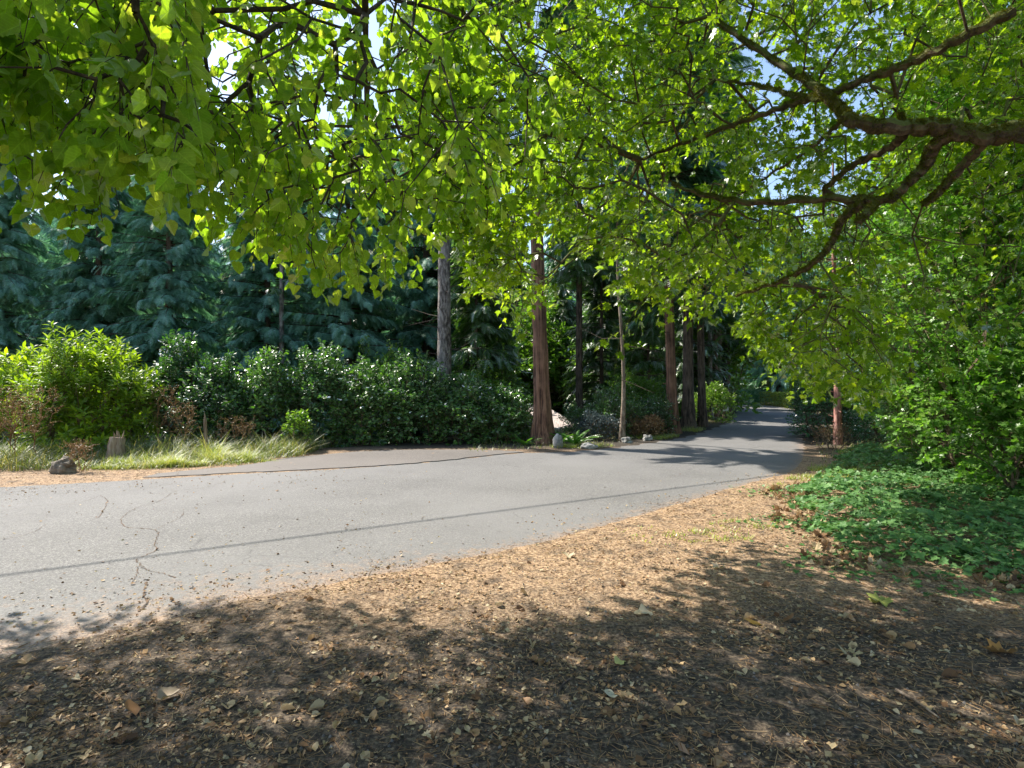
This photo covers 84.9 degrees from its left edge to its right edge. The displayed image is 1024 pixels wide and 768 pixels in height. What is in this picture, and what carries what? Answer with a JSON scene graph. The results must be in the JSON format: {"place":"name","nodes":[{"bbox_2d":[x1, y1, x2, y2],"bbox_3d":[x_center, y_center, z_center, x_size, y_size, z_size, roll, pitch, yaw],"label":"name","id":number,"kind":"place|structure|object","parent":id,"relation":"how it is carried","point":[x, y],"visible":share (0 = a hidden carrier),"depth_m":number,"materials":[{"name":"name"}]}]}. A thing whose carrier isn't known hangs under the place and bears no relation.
{"place":"outdoors","nodes":[
{"label":"outdoors","id":0,"kind":"place"},
{"bbox_2d":[142,449,523,477],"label":"driveway","id":1,"kind":"structure","parent":0,"point":[360,459],"depth_m":11.49,"materials":[{"name":"asphalt"}]},
{"bbox_2d":[0,404,807,658],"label":"road","id":2,"kind":"structure","parent":0,"point":[511,490],"depth_m":6.64,"materials":[{"name":"asphalt"}]},
{"bbox_2d":[8,482,222,610],"bbox_3d":[-4.686,1.589,6.054,2.412,0.001,5.562,0,0,-23],"label":"road crack","id":3,"kind":"object","parent":2,"relation":"on","point":[144,605],"visible":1,"depth_m":5.00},
{"bbox_2d":[0,0,1009,269],"label":"sky","id":4,"kind":"structure","parent":0,"point":[222,49],"materials":[{"name":"white"}]},
{"bbox_2d":[0,400,1023,767],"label":"ground","id":5,"kind":"structure","parent":0,"point":[612,632],"depth_m":3.23,"materials":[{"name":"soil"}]},
{"bbox_2d":[0,150,61,445],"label":"cypress tree","id":6,"kind":"object","parent":5,"relation":"on","point":[15,276],"visible":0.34,"depth_m":19.27,"materials":[{"name":"green plant"}]},
{"bbox_2d":[0,383,66,460],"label":"dry weed","id":7,"kind":"object","parent":5,"relation":"on","point":[20,415],"visible":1,"depth_m":11.07,"materials":[{"name":"plant"}]},
{"bbox_2d":[0,340,89,449],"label":"laurel shrub","id":8,"kind":"object","parent":5,"relation":"on","point":[23,358],"visible":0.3,"depth_m":13.40,"materials":[{"name":"green plant"}]},
{"bbox_2d":[49,456,76,473],"bbox_3d":[-8.018,1.478,10.007,0.452,0.385,0.340,0,0,0],"label":"boulder","id":9,"kind":"object","parent":5,"relation":"on","point":[62,465],"visible":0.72,"depth_m":9.90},
{"bbox_2d":[59,438,97,471],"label":"dry weed","id":10,"kind":"object","parent":5,"relation":"on","point":[82,445],"visible":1,"depth_m":10.05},
{"bbox_2d":[2,178,160,445],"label":"cypress tree","id":11,"kind":"object","parent":5,"relation":"on","point":[79,283],"visible":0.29,"depth_m":19.42,"materials":[{"name":"green plant"}]},
{"bbox_2d":[5,321,167,457],"bbox_3d":[-9.608,0.194,12.933,3.218,3.175,2.857,0,0,0],"label":"laurel shrub","id":12,"kind":"object","parent":5,"relation":"on","point":[122,389],"visible":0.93,"depth_m":12.36,"materials":[{"name":"green plant"}]},
{"bbox_2d":[40,398,143,447],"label":"laurel shrub","id":13,"kind":"object","parent":5,"relation":"on","point":[63,421],"visible":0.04,"depth_m":14.63,"materials":[{"name":"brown plant"}]},
{"bbox_2d":[105,431,125,458],"bbox_3d":[-8.011,1.317,11.294,0.403,0.780,0.446,0,0,-37],"label":"tree stump","id":14,"kind":"object","parent":5,"relation":"on","point":[117,444],"visible":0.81,"depth_m":11.20,"materials":[{"name":"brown wood"}]},
{"bbox_2d":[125,698,140,717],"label":"fallen leaf","id":15,"kind":"object","parent":5,"relation":"on","point":[131,706],"visible":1,"depth_m":2.71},
{"bbox_2d":[93,175,232,413],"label":"cypress tree","id":16,"kind":"object","parent":5,"relation":"on","point":[208,310],"depth_m":26.37,"materials":[{"name":"green plant"}]},
{"bbox_2d":[82,154,244,447],"bbox_3d":[-11.783,-2.503,19.513,6.684,13.904,6.680,0,0,0],"label":"cypress tree","id":17,"kind":"object","parent":5,"relation":"on","point":[158,282],"visible":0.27,"depth_m":19.06,"materials":[{"name":"green plant"}]},
{"bbox_2d":[146,385,184,442],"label":"dry weed","id":18,"kind":"object","parent":5,"relation":"on","point":[158,406],"visible":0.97,"depth_m":12.98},
{"bbox_2d":[157,687,178,700],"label":"fallen leaf","id":19,"kind":"object","parent":5,"relation":"on","point":[164,692],"visible":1,"depth_m":2.84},
{"bbox_2d":[139,328,222,446],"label":"glossy shrub","id":20,"kind":"object","parent":5,"relation":"on","point":[181,356],"visible":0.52,"depth_m":14.25,"materials":[{"name":"green plant"}]},
{"bbox_2d":[168,400,199,442],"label":"dry weed","id":21,"kind":"object","parent":5,"relation":"on","point":[192,407],"visible":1,"depth_m":12.59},
{"bbox_2d":[163,349,271,447],"bbox_3d":[-7.362,0.408,14.220,2.283,2.645,2.734,0,0,0],"label":"glossy shrub","id":22,"kind":"object","parent":5,"relation":"on","point":[218,387],"visible":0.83,"depth_m":13.73,"materials":[{"name":"green plant"}]},
{"bbox_2d":[209,209,248,361],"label":"woodland conifer","id":23,"kind":"object","parent":5,"relation":"on","point":[225,253],"visible":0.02,"depth_m":28.34,"materials":[{"name":"green plant"}]},
{"bbox_2d":[211,415,255,450],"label":"dry weed","id":24,"kind":"object","parent":5,"relation":"on","point":[226,432],"visible":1,"depth_m":13.01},
{"bbox_2d":[165,124,334,443],"bbox_3d":[-9.152,-2.709,20.695,6.060,14.787,6.166,0,0,-2],"label":"cypress tree","id":25,"kind":"object","parent":5,"relation":"on","point":[262,323],"visible":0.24,"depth_m":19.96,"materials":[{"name":"green plant"}]},
{"bbox_2d":[217,344,321,445],"bbox_3d":[-6.302,0.398,14.824,2.507,2.852,2.566,0,0,45],"label":"glossy shrub","id":26,"kind":"object","parent":5,"relation":"on","point":[268,377],"visible":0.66,"depth_m":14.23,"materials":[{"name":"green plant"}]},
{"bbox_2d":[211,114,342,440],"bbox_3d":[-10.377,-3.233,25.546,7.822,18.759,7.688,0,0,44],"label":"cypress tree","id":27,"kind":"object","parent":5,"relation":"on","point":[223,308],"visible":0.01,"depth_m":24.88,"materials":[{"name":"green plant"}]},
{"bbox_2d":[244,47,324,443],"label":"fir tree","id":28,"kind":"object","parent":5,"relation":"on","point":[279,290],"visible":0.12,"depth_m":19.45,"materials":[{"name":"brown plant"}]},
{"bbox_2d":[279,408,315,446],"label":"broadleaf seedling","id":29,"kind":"object","parent":5,"relation":"on","point":[303,424],"visible":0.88,"depth_m":13.22,"materials":[{"name":"green plant"}]},
{"bbox_2d":[273,338,363,447],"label":"glossy shrub","id":30,"kind":"object","parent":5,"relation":"on","point":[321,381],"visible":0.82,"depth_m":14.55,"materials":[{"name":"green plant"}]},
{"bbox_2d":[272,118,422,447],"bbox_3d":[-6.096,-3.056,21.152,6.141,14.103,6.482,0,0,2],"label":"cypress tree","id":31,"kind":"object","parent":5,"relation":"on","point":[364,307],"visible":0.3,"depth_m":20.61,"materials":[{"name":"green plant"}]},
{"bbox_2d":[323,353,415,447],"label":"glossy shrub","id":32,"kind":"object","parent":5,"relation":"on","point":[367,386],"visible":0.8,"depth_m":14.61,"materials":[{"name":"green plant"}]},
{"bbox_2d":[321,335,422,446],"bbox_3d":[-4.664,0.409,18.975,4.082,4.220,3.786,0,0,0],"label":"understory shrub","id":33,"kind":"object","parent":5,"relation":"on","point":[387,356],"visible":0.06,"depth_m":18.54,"materials":[{"name":"green plant"}]},
{"bbox_2d":[339,115,419,363],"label":"woodland conifer","id":34,"kind":"object","parent":5,"relation":"on","point":[383,329],"visible":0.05,"depth_m":27.10,"materials":[{"name":"green plant"}]},
{"bbox_2d":[364,348,454,444],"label":"glossy shrub","id":35,"kind":"object","parent":5,"relation":"on","point":[410,383],"visible":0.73,"depth_m":14.83,"materials":[{"name":"green plant"}]},
{"bbox_2d":[375,69,453,378],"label":"woodland conifer","id":36,"kind":"object","parent":5,"relation":"on","point":[407,112],"depth_m":27.79,"materials":[{"name":"green plant"}]},
{"bbox_2d":[356,124,489,442],"bbox_3d":[-3.721,-3.577,23.360,6.850,15.730,7.230,0,0,-41],"label":"cypress tree","id":37,"kind":"object","parent":5,"relation":"on","point":[418,300],"visible":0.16,"depth_m":22.45,"materials":[{"name":"green plant"}]},
{"bbox_2d":[0,0,861,306],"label":"linden tree","id":38,"kind":"object","parent":5,"relation":"on","point":[130,82],"visible":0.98,"depth_m":3.31,"materials":[{"name":"green plant"}]},
{"bbox_2d":[386,0,495,439],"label":"fir tree","id":39,"kind":"object","parent":5,"relation":"on","point":[444,354],"visible":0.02,"depth_m":16.34,"materials":[{"name":"grey plant"}]},
{"bbox_2d":[412,369,499,445],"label":"glossy shrub","id":40,"kind":"object","parent":5,"relation":"on","point":[458,400],"visible":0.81,"depth_m":14.85,"materials":[{"name":"green plant"}]},
{"bbox_2d":[419,42,511,362],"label":"woodland conifer","id":41,"kind":"object","parent":5,"relation":"on","point":[434,307],"visible":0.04,"depth_m":23.00,"materials":[{"name":"green plant"}]},
{"bbox_2d":[426,204,530,434],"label":"young conifer","id":42,"kind":"object","parent":5,"relation":"on","point":[485,322],"visible":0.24,"depth_m":20.03,"materials":[{"name":"green plant"}]},
{"bbox_2d":[451,344,532,438],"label":"understory shrub","id":43,"kind":"object","parent":5,"relation":"on","point":[498,381],"visible":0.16,"depth_m":19.23,"materials":[{"name":"green plant"}]},
{"bbox_2d":[419,405,570,431],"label":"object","id":44,"kind":"structure","parent":5,"relation":"on","point":[557,421],"depth_m":28.03,"materials":[{"name":"grey"}]},
{"bbox_2d":[462,380,532,444],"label":"glossy shrub","id":45,"kind":"object","parent":5,"relation":"on","point":[507,407],"visible":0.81,"depth_m":15.15,"materials":[{"name":"green plant"}]},
{"bbox_2d":[93,425,908,544],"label":"grass","id":46,"kind":"structure","parent":5,"relation":"on","point":[171,460],"depth_m":10.81,"materials":[{"name":"plant"}]},
{"bbox_2d":[0,411,1005,471],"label":"undergrowth","id":47,"kind":"object","parent":5,"relation":"on","point":[46,457],"visible":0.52,"depth_m":11.77,"materials":[{"name":"plant"}]},
{"bbox_2d":[480,287,531,435],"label":"young conifer","id":48,"kind":"object","parent":5,"relation":"on","point":[498,343],"visible":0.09,"depth_m":24.30,"materials":[{"name":"green plant"}]},
{"bbox_2d":[486,191,530,334],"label":"woodland conifer","id":49,"kind":"object","parent":5,"relation":"on","point":[519,286],"visible":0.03,"depth_m":40.79,"materials":[{"name":"plant"}]},
{"bbox_2d":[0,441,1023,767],"bbox_3d":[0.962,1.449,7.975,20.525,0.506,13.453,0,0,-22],"label":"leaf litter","id":50,"kind":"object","parent":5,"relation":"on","point":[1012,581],"visible":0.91,"depth_m":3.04,"materials":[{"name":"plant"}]},
{"bbox_2d":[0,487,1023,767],"bbox_3d":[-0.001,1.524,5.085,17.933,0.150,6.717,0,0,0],"label":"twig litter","id":51,"kind":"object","parent":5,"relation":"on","point":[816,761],"visible":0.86,"depth_m":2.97,"materials":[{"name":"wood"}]},
{"bbox_2d":[3,198,1021,436],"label":"woods","id":52,"kind":"object","parent":5,"relation":"on","point":[41,237],"visible":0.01,"depth_m":48.48,"materials":[{"name":"plant"}]},
{"bbox_2d":[480,278,575,413],"bbox_3d":[0.228,-0.901,35.229,9.227,11.068,9.459,0,0,-18],"label":"understory shrub","id":53,"kind":"object","parent":5,"relation":"on","point":[530,346],"visible":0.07,"depth_m":33.27,"materials":[{"name":"green plant"}]},
{"bbox_2d":[472,0,615,444],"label":"cedar tree","id":54,"kind":"object","parent":5,"relation":"on","point":[542,427],"visible":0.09,"depth_m":14.73,"materials":[{"name":"red plant"}]},
{"bbox_2d":[504,293,587,414],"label":"understory shrub","id":55,"kind":"object","parent":5,"relation":"on","point":[554,354],"visible":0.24,"depth_m":32.17,"materials":[{"name":"green plant"}]},
{"bbox_2d":[553,433,562,447],"bbox_3d":[1.145,1.451,13.945,0.263,0.446,0.255,0,0,0],"label":"bollard","id":56,"kind":"object","parent":5,"relation":"on","point":[557,440],"visible":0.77,"depth_m":13.87,"materials":[{"name":"stone"}]},
{"bbox_2d":[547,283,575,414],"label":"young conifer","id":57,"kind":"object","parent":5,"relation":"on","point":[564,312],"visible":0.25,"depth_m":33.90,"materials":[{"name":"green plant"}]},
{"bbox_2d":[543,175,586,397],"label":"woodland conifer","id":58,"kind":"object","parent":5,"relation":"on","point":[551,265],"visible":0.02,"depth_m":41.58,"materials":[{"name":"green plant"}]},
{"bbox_2d":[549,429,600,443],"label":"fern","id":59,"kind":"object","parent":5,"relation":"on","point":[576,440],"visible":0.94,"depth_m":14.52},
{"bbox_2d":[530,9,623,408],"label":"fir tree","id":60,"kind":"object","parent":5,"relation":"on","point":[575,273],"visible":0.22,"depth_m":21.88,"materials":[{"name":"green plant"}]},
{"bbox_2d":[556,400,607,435],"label":"shrub","id":61,"kind":"object","parent":5,"relation":"on","point":[574,413],"visible":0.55,"depth_m":17.33,"materials":[{"name":"green plant"}]},
{"bbox_2d":[560,241,629,415],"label":"young conifer","id":62,"kind":"object","parent":5,"relation":"on","point":[592,298],"visible":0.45,"depth_m":24.20,"materials":[{"name":"plant"}]},
{"bbox_2d":[562,25,631,396],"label":"fir tree","id":63,"kind":"object","parent":5,"relation":"on","point":[601,348],"visible":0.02,"depth_m":23.94,"materials":[{"name":"brown plant"}]},
{"bbox_2d":[564,274,629,405],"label":"young conifer","id":64,"kind":"object","parent":5,"relation":"on","point":[591,345],"visible":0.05,"depth_m":28.07,"materials":[{"name":"green plant"}]},
{"bbox_2d":[571,408,626,439],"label":"shrub","id":65,"kind":"object","parent":5,"relation":"on","point":[588,422],"visible":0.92,"depth_m":15.86,"materials":[{"name":"plant"}]},
{"bbox_2d":[586,382,648,437],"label":"shrub","id":66,"kind":"object","parent":5,"relation":"on","point":[609,405],"visible":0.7,"depth_m":17.02,"materials":[{"name":"green plant"}]},
{"bbox_2d":[569,149,673,440],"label":"slender tree","id":67,"kind":"object","parent":5,"relation":"on","point":[622,428],"visible":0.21,"depth_m":15.56,"materials":[{"name":"leaf"},{"name":"pale bark"},{"name":"twig bark"}]},
{"bbox_2d":[561,270,695,409],"bbox_3d":[7.269,-2.231,34.059,10.125,9.602,10.147,0,0,-9],"label":"understory shrub","id":68,"kind":"object","parent":5,"relation":"on","point":[629,309],"depth_m":31.50,"materials":[{"name":"green plant"}]},
{"bbox_2d":[598,363,665,429],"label":"understory shrub","id":69,"kind":"object","parent":5,"relation":"on","point":[642,392],"visible":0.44,"depth_m":19.50,"materials":[{"name":"green plant"}]},
{"bbox_2d":[613,67,659,346],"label":"woodland conifer","id":70,"kind":"object","parent":5,"relation":"on","point":[622,261],"visible":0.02,"depth_m":29.93,"materials":[{"name":"green plant"}]},
{"bbox_2d":[608,244,682,417],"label":"young conifer","id":71,"kind":"object","parent":5,"relation":"on","point":[649,336],"visible":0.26,"depth_m":22.27,"materials":[{"name":"green plant"}]},
{"bbox_2d":[626,414,667,435],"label":"shrub","id":72,"kind":"object","parent":5,"relation":"on","point":[653,422],"visible":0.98,"depth_m":16.61,"materials":[{"name":"plant"}]},
{"bbox_2d":[617,392,681,434],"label":"shrub","id":73,"kind":"object","parent":5,"relation":"on","point":[659,411],"visible":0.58,"depth_m":17.59,"materials":[{"name":"green plant"}]},
{"bbox_2d":[631,330,707,391],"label":"understory shrub","id":74,"kind":"object","parent":5,"relation":"on","point":[678,351],"visible":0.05,"depth_m":27.70,"materials":[{"name":"green plant"}]},
{"bbox_2d":[617,0,741,433],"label":"cedar tree","id":75,"kind":"object","parent":5,"relation":"on","point":[670,358],"visible":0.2,"depth_m":18.04,"materials":[{"name":"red plant"}]},
{"bbox_2d":[623,1,745,429],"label":"cedar tree","id":76,"kind":"object","parent":5,"relation":"on","point":[688,416],"visible":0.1,"depth_m":19.45,"materials":[{"name":"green plant"}]},
{"bbox_2d":[650,255,733,413],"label":"young conifer","id":77,"kind":"object","parent":5,"relation":"on","point":[679,338],"visible":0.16,"depth_m":25.95,"materials":[{"name":"green plant"}]},
{"bbox_2d":[640,13,765,426],"bbox_3d":[7.124,-8.258,20.991,4.823,20.306,4.917,0,0,0],"label":"fir tree","id":78,"kind":"object","parent":5,"relation":"on","point":[702,418],"visible":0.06,"depth_m":20.86,"materials":[{"name":"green plant"}]},
{"bbox_2d":[632,301,777,413],"bbox_3d":[9.985,-1.898,31.420,8.568,8.125,8.586,0,0,0],"label":"understory shrub","id":79,"kind":"object","parent":5,"relation":"on","point":[742,398],"visible":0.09,"depth_m":29.24,"materials":[{"name":"green plant"}]},
{"bbox_2d":[391,0,1023,419],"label":"maple tree","id":80,"kind":"object","parent":5,"relation":"on","point":[933,134],"visible":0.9,"depth_m":5.88,"materials":[{"name":"green plant"}]},
{"bbox_2d":[674,19,746,417],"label":"fir tree","id":81,"kind":"object","parent":5,"relation":"on","point":[725,321],"visible":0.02,"depth_m":25.90,"materials":[{"name":"brown plant"}]},
{"bbox_2d":[694,381,738,422],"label":"bush","id":82,"kind":"object","parent":5,"relation":"on","point":[720,400],"visible":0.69,"depth_m":23.13,"materials":[{"name":"green plant"}]},
{"bbox_2d":[683,22,763,416],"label":"fir tree","id":83,"kind":"object","parent":5,"relation":"on","point":[741,304],"visible":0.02,"depth_m":26.87,"materials":[{"name":"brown plant"}]},
{"bbox_2d":[718,68,763,411],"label":"fir tree","id":84,"kind":"object","parent":5,"relation":"on","point":[720,341],"visible":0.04,"depth_m":28.86,"materials":[{"name":"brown plant"}]},
{"bbox_2d":[694,44,791,413],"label":"fir tree","id":85,"kind":"object","parent":5,"relation":"on","point":[735,342],"visible":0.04,"depth_m":29.42,"materials":[{"name":"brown plant"}]},
{"bbox_2d":[758,391,791,407],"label":"clipped hedge","id":86,"kind":"object","parent":5,"relation":"on","point":[777,403],"visible":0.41,"depth_m":40.09,"materials":[{"name":"green plant"}]},
{"bbox_2d":[741,193,822,404],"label":"conifer","id":87,"kind":"object","parent":5,"relation":"on","point":[781,384],"visible":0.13,"depth_m":42.58,"materials":[{"name":"green plant"}]},
{"bbox_2d":[777,368,826,410],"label":"round shrub","id":88,"kind":"object","parent":5,"relation":"on","point":[791,387],"visible":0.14,"depth_m":33.48,"materials":[{"name":"green plant"}]},
{"bbox_2d":[785,363,862,439],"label":"roadside shrub","id":89,"kind":"object","parent":5,"relation":"on","point":[810,406],"visible":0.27,"depth_m":16.48,"materials":[{"name":"teal plant"}]},
{"bbox_2d":[751,155,908,444],"bbox_3d":[8.420,-2.210,14.413,3.582,8.200,3.669,0,0,-18],"label":"red barked tree","id":90,"kind":"object","parent":5,"relation":"on","point":[837,415],"visible":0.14,"depth_m":14.53,"materials":[{"name":"green plant"}]},
{"bbox_2d":[806,423,856,449],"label":"dry bramble","id":91,"kind":"object","parent":5,"relation":"on","point":[838,433],"visible":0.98,"depth_m":13.55,"materials":[{"name":"plant"}]},
{"bbox_2d":[791,348,874,432],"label":"roadside shrub","id":92,"kind":"object","parent":5,"relation":"on","point":[818,415],"visible":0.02,"depth_m":18.25,"materials":[{"name":"teal plant"}]},
{"bbox_2d":[807,204,861,363],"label":"conifer","id":93,"kind":"object","parent":5,"relation":"on","point":[840,276],"visible":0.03,"depth_m":45.57,"materials":[{"name":"green plant"}]},
{"bbox_2d":[712,441,1023,610],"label":"ivy","id":94,"kind":"object","parent":5,"relation":"on","point":[977,506],"visible":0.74,"depth_m":6.03,"materials":[{"name":"green plant"}]},
{"bbox_2d":[866,592,892,606],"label":"fallen leaf","id":95,"kind":"object","parent":5,"relation":"on","point":[875,598],"visible":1,"depth_m":4.05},
{"bbox_2d":[843,375,951,444],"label":"roadside shrub","id":96,"kind":"object","parent":5,"relation":"on","point":[865,422],"visible":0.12,"depth_m":14.45,"materials":[{"name":"teal plant"}]},
{"bbox_2d":[801,450,1022,571],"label":"ivy stalks","id":97,"kind":"object","parent":5,"relation":"on","point":[919,522],"visible":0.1,"depth_m":6.29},
{"bbox_2d":[843,144,989,415],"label":"tree","id":98,"kind":"object","parent":5,"relation":"on","point":[862,269],"visible":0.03,"depth_m":20.65,"materials":[{"name":"green plant"}]},
{"bbox_2d":[895,688,938,717],"bbox_3d":[1.988,1.564,2.745,0.025,0.020,0.258,0,0,-6],"label":"fallen stick","id":99,"kind":"object","parent":5,"relation":"on","point":[911,698],"visible":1,"depth_m":2.77,"materials":[{"name":"brown wood"}]},
{"bbox_2d":[870,330,985,453],"bbox_3d":[9.385,0.173,12.235,2.457,2.938,2.663,0,0,42],"label":"roadside shrub","id":100,"kind":"object","parent":5,"relation":"on","point":[884,419],"visible":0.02,"depth_m":12.43,"materials":[{"name":"green plant"}]},
{"bbox_2d":[848,110,1019,408],"bbox_3d":[12.383,-4.832,16.474,4.571,12.972,4.607,0,0,44],"label":"tree","id":101,"kind":"object","parent":5,"relation":"on","point":[864,274],"depth_m":16.62,"materials":[{"name":"green plant"}]},
{"bbox_2d":[847,0,1023,484],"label":"tree","id":102,"kind":"object","parent":5,"relation":"on","point":[959,219],"visible":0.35,"depth_m":8.35,"materials":[{"name":"green plant"}]},
{"bbox_2d":[855,4,1023,457],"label":"tree","id":103,"kind":"object","parent":5,"relation":"on","point":[917,284],"visible":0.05,"depth_m":10.95,"materials":[{"name":"green plant"}]},
{"bbox_2d":[857,4,1023,430],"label":"tree","id":104,"kind":"object","parent":5,"relation":"on","point":[1008,302],"visible":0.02,"depth_m":13.60,"materials":[{"name":"green plant"}]},
{"bbox_2d":[865,303,1023,477],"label":"roadside shrub","id":105,"kind":"object","parent":5,"relation":"on","point":[937,392],"visible":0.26,"depth_m":8.96,"materials":[{"name":"green plant"}]},
{"bbox_2d":[922,333,1023,506],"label":"roadside shrub","id":106,"kind":"object","parent":5,"relation":"on","point":[1009,420],"visible":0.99,"depth_m":7.26,"materials":[{"name":"green plant"}]},
{"bbox_2d":[982,638,1015,652],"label":"fallen leaf","id":107,"kind":"object","parent":5,"relation":"on","point":[994,647],"visible":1,"depth_m":3.27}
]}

